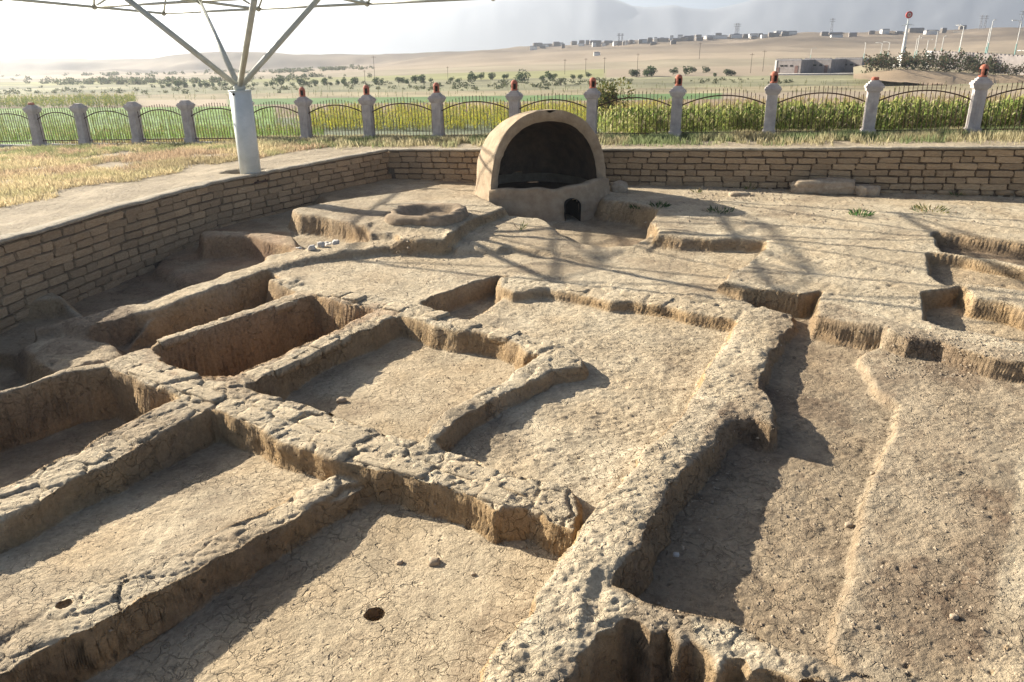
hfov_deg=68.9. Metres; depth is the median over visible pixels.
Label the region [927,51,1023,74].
boundary wall
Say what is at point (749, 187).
weed tuft
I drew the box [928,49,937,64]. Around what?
young shrub
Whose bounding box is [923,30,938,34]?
village house
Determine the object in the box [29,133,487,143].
field edge weeds
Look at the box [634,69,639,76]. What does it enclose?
orchard tree
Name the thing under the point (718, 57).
fields
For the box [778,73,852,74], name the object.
shed terrace
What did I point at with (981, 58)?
young shrub
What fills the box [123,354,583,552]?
mud wall
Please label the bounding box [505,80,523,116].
fence pillar
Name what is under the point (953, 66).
young shrub
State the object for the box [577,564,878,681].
mud wall
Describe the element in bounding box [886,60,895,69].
young shrub
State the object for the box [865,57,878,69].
young shrub
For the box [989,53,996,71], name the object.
young shrub
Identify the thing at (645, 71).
orchard tree
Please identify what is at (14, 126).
iron fence panel
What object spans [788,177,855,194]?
mud slab
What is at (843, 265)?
earth terrace
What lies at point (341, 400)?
clod
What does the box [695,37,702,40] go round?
village house
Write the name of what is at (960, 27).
village house
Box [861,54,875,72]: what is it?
young shrub
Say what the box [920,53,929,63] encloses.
young shrub
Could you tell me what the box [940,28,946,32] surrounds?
village house
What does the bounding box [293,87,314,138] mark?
fence pillar
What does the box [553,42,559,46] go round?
village house
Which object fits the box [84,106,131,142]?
iron fence panel
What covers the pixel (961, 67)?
young shrub
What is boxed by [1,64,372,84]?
tree belt
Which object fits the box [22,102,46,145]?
fence pillar
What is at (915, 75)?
embankment
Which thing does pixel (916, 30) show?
village house
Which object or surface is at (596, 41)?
village house
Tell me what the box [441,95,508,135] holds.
iron fence panel
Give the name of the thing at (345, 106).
iron fence panel
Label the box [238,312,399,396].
mud wall
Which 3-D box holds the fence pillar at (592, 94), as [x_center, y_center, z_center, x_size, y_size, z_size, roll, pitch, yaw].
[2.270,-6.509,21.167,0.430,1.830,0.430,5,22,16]
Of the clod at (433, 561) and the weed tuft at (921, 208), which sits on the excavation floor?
the clod at (433, 561)
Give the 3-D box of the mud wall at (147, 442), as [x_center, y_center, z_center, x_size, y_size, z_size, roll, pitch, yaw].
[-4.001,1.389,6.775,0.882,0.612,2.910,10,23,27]
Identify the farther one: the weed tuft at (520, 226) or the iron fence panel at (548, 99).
the iron fence panel at (548, 99)
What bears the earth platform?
on the excavation floor
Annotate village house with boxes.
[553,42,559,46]
[589,40,600,43]
[657,38,668,41]
[682,36,693,40]
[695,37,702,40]
[704,35,714,38]
[715,35,727,38]
[731,34,742,37]
[748,33,758,37]
[760,34,767,38]
[773,32,778,36]
[789,31,797,34]
[820,32,828,35]
[829,32,842,34]
[830,34,842,37]
[848,32,856,36]
[879,29,889,33]
[908,28,923,32]
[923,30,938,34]
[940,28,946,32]
[958,25,966,29]
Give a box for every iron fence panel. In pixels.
[0,108,32,144]
[37,107,78,143]
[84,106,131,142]
[137,104,183,141]
[191,102,234,141]
[253,101,298,137]
[308,99,363,137]
[372,97,432,137]
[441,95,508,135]
[519,93,586,115]
[597,90,670,134]
[682,88,764,132]
[776,85,864,131]
[876,82,970,131]
[980,81,1023,130]
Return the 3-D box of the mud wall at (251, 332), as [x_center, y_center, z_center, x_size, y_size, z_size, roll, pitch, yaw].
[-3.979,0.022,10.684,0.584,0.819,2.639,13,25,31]
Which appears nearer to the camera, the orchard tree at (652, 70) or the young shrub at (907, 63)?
the young shrub at (907, 63)
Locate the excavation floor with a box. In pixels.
[0,145,1023,681]
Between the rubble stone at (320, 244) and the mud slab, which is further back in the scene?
the mud slab
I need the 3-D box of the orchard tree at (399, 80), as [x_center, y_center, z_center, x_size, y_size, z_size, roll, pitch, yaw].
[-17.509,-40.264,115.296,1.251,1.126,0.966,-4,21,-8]
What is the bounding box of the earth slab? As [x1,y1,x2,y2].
[452,209,658,260]
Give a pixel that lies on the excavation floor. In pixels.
(394, 385)
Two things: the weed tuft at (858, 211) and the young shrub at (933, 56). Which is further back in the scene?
the young shrub at (933, 56)
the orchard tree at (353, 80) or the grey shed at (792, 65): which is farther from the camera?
the grey shed at (792, 65)
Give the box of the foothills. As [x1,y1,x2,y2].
[0,54,302,59]
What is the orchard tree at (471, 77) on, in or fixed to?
on the fields
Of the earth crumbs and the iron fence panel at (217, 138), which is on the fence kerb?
the iron fence panel at (217, 138)
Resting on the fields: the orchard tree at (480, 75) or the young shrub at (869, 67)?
the orchard tree at (480, 75)
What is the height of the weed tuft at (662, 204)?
0.152 m
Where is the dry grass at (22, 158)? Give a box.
[0,138,341,206]
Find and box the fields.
[0,27,1023,144]
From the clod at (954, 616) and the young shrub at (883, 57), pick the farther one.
the young shrub at (883, 57)
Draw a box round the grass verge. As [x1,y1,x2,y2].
[220,125,1023,149]
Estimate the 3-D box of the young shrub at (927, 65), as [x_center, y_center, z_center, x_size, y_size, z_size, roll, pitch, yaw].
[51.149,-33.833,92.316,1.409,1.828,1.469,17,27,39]
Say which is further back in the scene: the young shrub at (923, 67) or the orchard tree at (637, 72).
the orchard tree at (637, 72)
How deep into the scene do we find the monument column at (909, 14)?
104.63 m
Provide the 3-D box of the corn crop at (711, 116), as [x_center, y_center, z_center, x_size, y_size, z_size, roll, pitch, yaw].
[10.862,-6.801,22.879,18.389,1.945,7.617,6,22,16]
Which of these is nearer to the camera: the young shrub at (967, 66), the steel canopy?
the steel canopy
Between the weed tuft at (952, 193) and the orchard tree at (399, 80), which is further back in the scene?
the orchard tree at (399, 80)
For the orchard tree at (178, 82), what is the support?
on the fields
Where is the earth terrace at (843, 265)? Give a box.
[649,202,1023,379]
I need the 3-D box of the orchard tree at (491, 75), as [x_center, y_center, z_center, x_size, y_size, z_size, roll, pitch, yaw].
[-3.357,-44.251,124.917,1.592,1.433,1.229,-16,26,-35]
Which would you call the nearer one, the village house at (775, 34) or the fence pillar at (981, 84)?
the fence pillar at (981, 84)
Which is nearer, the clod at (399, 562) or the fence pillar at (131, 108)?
the clod at (399, 562)
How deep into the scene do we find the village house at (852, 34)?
349.20 m
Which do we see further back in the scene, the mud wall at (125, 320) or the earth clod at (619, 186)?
the earth clod at (619, 186)
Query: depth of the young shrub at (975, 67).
91.86 m
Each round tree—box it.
[513,69,530,82]
[555,77,566,85]
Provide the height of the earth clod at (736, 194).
0.149 m
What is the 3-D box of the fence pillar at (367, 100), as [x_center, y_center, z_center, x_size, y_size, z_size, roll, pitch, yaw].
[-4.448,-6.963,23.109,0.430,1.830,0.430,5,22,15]
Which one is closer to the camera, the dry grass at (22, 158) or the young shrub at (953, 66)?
the dry grass at (22, 158)
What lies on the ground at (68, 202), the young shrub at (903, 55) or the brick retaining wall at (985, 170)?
the brick retaining wall at (985, 170)
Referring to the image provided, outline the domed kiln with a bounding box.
[474,109,609,221]
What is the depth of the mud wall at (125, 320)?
12.09 m
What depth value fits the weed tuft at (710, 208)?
15.62 m
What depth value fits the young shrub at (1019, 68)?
92.10 m
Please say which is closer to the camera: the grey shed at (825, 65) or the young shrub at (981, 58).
the young shrub at (981, 58)
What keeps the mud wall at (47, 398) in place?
on the excavation floor
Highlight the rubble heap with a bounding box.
[16,320,125,384]
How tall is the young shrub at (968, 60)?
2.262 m
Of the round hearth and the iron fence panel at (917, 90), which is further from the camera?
the iron fence panel at (917, 90)
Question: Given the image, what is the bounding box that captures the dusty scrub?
[0,77,792,94]
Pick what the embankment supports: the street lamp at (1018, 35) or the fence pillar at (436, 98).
the street lamp at (1018, 35)
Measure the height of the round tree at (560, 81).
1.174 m
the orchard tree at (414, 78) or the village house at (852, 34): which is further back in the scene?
the village house at (852, 34)
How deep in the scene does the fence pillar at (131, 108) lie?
25.40 m
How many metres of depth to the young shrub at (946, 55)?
97.03 m
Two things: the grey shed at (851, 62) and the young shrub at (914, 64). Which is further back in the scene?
the grey shed at (851, 62)
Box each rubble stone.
[308,245,315,250]
[317,241,324,247]
[332,239,338,244]
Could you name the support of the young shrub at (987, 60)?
on the embankment
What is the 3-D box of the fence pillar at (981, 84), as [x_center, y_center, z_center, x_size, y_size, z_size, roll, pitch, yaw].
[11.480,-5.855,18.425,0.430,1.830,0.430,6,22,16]
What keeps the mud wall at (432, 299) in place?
on the excavation floor
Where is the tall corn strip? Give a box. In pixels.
[0,91,136,108]
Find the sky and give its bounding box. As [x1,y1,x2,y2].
[0,0,750,26]
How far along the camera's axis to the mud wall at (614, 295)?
11.03 m
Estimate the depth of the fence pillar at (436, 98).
22.33 m
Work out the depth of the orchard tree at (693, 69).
138.37 m
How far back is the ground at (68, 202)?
17.05 m
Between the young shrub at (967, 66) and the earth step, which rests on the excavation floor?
the earth step
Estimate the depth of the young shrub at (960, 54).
102.15 m
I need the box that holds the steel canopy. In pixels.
[0,0,494,183]
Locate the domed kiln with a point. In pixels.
(555, 158)
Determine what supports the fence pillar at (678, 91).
on the ground at (68, 202)
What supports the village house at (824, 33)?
on the fields
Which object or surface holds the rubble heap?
on the excavation floor
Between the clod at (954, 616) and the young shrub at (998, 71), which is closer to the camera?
the clod at (954, 616)
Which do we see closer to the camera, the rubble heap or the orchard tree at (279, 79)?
the rubble heap
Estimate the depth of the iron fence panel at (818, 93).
19.46 m
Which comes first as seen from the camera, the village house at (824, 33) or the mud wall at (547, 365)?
the mud wall at (547, 365)
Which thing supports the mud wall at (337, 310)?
on the excavation floor
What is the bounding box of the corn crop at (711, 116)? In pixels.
[597,90,1023,136]
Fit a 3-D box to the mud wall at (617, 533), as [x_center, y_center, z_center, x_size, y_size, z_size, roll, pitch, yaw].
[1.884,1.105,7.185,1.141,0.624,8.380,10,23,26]
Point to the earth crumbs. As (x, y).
(735, 464)
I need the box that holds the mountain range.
[0,0,1023,58]
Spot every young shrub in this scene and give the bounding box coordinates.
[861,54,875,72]
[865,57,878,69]
[871,54,883,70]
[878,51,887,67]
[879,59,889,69]
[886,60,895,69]
[893,59,901,68]
[898,47,910,60]
[899,52,912,68]
[910,55,922,69]
[917,62,930,70]
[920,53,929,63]
[922,60,930,70]
[923,49,932,60]
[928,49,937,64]
[930,57,939,70]
[936,52,948,69]
[936,58,948,71]
[942,59,955,71]
[945,60,958,71]
[950,57,959,67]
[955,48,969,64]
[955,65,966,72]
[963,53,975,68]
[963,64,970,72]
[969,60,980,72]
[973,52,983,71]
[981,55,992,64]
[986,58,992,73]
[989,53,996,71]
[990,60,1001,74]
[995,67,1005,74]
[1001,61,1015,74]
[1011,63,1023,74]
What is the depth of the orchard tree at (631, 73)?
128.23 m
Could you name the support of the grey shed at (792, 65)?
on the fields
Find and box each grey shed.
[774,58,813,72]
[805,58,845,72]
[835,57,874,71]
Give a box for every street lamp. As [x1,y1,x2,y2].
[986,19,995,52]
[1012,20,1021,54]
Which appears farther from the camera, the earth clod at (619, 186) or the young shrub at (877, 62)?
the young shrub at (877, 62)
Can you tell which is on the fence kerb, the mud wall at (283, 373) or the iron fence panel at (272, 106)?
the iron fence panel at (272, 106)
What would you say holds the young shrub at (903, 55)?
on the embankment
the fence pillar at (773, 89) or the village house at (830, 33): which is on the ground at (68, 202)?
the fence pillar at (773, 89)
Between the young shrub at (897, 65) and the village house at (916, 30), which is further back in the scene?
the village house at (916, 30)
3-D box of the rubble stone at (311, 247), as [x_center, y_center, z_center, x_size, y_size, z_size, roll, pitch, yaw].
[-3.679,-1.708,13.727,0.120,0.122,0.156,3,21,9]
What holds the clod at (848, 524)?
on the excavation floor
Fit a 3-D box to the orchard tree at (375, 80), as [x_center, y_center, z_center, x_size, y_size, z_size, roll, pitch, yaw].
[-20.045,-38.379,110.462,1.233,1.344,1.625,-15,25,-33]
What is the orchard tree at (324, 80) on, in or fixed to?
on the fields
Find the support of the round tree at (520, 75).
on the fields
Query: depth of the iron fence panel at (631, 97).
20.84 m
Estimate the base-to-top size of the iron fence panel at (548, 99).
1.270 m
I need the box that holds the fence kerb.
[0,141,215,146]
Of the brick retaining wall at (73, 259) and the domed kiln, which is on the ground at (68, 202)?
the brick retaining wall at (73, 259)
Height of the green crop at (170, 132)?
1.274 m
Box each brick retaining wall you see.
[0,149,391,333]
[387,145,1023,196]
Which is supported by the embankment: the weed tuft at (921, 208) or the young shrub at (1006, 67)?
the young shrub at (1006, 67)
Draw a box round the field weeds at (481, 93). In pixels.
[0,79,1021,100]
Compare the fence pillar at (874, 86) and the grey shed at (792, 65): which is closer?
the fence pillar at (874, 86)
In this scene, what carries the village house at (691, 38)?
on the fields
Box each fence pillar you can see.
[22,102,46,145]
[69,103,93,144]
[123,102,146,144]
[176,100,198,143]
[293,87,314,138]
[357,85,376,137]
[427,82,445,136]
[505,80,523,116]
[583,77,600,133]
[668,74,686,139]
[762,71,781,135]
[860,77,884,133]
[964,64,993,133]
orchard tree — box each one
[174,80,181,86]
[201,81,210,87]
[275,76,284,86]
[296,77,303,85]
[321,78,327,84]
[350,77,358,84]
[372,77,379,84]
[395,77,402,82]
[410,75,418,82]
[418,74,425,82]
[467,71,475,81]
[477,72,484,78]
[488,72,495,79]
[544,71,553,80]
[628,69,635,76]
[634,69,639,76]
[642,69,648,75]
[646,65,657,76]
[669,67,678,73]
[683,66,690,74]
[687,66,696,72]
[702,66,709,72]
[723,69,730,75]
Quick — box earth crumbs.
[1,142,1023,681]
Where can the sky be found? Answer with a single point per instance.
(12, 13)
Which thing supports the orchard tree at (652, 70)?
on the fields
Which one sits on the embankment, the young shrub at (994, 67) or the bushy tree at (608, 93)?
the young shrub at (994, 67)
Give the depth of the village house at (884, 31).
360.36 m
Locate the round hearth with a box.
[384,203,468,225]
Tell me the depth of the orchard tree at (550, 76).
117.33 m
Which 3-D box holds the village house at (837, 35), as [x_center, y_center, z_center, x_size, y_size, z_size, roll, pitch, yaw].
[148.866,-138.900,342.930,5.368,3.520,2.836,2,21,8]
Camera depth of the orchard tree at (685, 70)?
130.27 m
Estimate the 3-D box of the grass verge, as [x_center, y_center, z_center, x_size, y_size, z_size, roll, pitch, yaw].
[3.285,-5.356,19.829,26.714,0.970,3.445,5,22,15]
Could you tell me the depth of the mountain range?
1862.30 m
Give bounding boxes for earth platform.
[289,189,503,250]
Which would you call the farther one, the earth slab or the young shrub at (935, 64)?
the young shrub at (935, 64)
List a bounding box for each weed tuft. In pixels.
[513,221,527,229]
[649,201,670,207]
[706,205,733,213]
[743,182,759,189]
[848,208,875,216]
[911,202,951,212]
[949,189,966,195]
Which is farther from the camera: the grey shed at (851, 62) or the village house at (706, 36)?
the village house at (706, 36)
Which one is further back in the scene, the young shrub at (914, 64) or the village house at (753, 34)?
the village house at (753, 34)
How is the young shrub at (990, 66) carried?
on the embankment
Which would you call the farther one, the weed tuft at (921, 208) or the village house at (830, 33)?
the village house at (830, 33)
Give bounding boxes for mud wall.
[0,348,163,443]
[0,399,215,552]
[0,472,366,681]
[34,231,401,344]
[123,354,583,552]
[151,293,315,375]
[197,231,302,258]
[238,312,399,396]
[266,274,559,368]
[396,270,514,309]
[420,344,588,451]
[479,305,798,681]
[494,275,752,328]
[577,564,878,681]
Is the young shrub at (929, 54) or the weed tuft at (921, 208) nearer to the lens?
the weed tuft at (921, 208)
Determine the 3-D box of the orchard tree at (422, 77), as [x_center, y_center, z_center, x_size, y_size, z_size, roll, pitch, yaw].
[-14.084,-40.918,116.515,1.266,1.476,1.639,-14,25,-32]
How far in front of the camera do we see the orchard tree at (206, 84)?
108.59 m
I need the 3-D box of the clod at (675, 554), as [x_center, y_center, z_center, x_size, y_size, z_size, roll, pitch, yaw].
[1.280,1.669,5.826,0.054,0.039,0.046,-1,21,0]
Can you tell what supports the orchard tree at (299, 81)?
on the fields
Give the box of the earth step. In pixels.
[366,221,450,252]
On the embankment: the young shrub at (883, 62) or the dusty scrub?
the young shrub at (883, 62)
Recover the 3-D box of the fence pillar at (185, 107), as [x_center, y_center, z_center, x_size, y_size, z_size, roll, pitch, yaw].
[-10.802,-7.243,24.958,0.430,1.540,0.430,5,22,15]
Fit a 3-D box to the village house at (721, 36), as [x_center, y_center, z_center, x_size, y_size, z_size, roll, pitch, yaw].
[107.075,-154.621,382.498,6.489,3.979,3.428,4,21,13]
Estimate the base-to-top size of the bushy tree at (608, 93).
2.326 m
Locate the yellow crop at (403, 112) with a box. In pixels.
[297,96,665,130]
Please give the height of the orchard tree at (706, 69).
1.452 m
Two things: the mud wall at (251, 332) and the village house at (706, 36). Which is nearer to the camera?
the mud wall at (251, 332)
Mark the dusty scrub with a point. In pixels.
(503, 84)
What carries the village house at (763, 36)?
on the fields
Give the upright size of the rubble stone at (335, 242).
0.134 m
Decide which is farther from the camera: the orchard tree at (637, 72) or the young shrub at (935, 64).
the orchard tree at (637, 72)
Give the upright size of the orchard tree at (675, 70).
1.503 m
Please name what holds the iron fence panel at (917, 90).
on the grass verge
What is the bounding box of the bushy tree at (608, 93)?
[586,77,634,120]
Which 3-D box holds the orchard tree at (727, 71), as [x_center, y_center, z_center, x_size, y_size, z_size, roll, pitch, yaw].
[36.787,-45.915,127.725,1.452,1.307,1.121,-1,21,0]
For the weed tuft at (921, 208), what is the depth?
15.36 m
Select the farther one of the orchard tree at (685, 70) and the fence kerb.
the orchard tree at (685, 70)
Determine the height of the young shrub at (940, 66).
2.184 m
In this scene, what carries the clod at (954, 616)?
on the excavation floor
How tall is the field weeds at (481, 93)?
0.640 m
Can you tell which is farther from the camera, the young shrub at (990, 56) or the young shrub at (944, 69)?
the young shrub at (990, 56)
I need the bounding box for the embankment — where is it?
[853,61,1023,84]
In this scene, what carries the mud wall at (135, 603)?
on the excavation floor
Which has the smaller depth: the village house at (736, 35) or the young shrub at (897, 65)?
the young shrub at (897, 65)
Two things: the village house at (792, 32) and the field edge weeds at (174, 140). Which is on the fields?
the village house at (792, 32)
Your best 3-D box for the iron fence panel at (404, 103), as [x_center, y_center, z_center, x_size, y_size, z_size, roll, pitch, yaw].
[-3.356,-6.800,22.838,2.052,1.270,0.043,4,21,16]
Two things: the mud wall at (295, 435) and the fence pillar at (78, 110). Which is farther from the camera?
the fence pillar at (78, 110)
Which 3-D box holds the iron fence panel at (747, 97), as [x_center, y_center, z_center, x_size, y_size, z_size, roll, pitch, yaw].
[5.683,-6.178,20.199,2.204,1.270,0.042,4,21,16]
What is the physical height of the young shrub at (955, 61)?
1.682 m
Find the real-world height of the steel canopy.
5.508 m
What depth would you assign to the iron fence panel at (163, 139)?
25.26 m
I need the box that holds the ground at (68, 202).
[0,138,1023,234]
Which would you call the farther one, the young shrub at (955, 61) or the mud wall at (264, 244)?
the young shrub at (955, 61)
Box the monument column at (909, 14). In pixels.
[893,11,912,66]
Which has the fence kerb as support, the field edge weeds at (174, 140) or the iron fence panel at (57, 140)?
the iron fence panel at (57, 140)
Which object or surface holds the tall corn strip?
on the fields
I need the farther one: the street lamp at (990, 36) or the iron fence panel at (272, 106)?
the street lamp at (990, 36)
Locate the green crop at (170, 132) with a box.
[0,105,324,142]
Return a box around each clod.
[336,397,346,402]
[396,560,402,564]
[428,557,439,565]
[609,180,627,191]
[673,552,678,556]
[728,191,750,196]
[844,522,852,526]
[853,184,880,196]
[949,613,958,619]
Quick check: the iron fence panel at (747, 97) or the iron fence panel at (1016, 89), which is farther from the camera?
the iron fence panel at (747, 97)
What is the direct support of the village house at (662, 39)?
on the fields
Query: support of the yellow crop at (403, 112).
on the fields

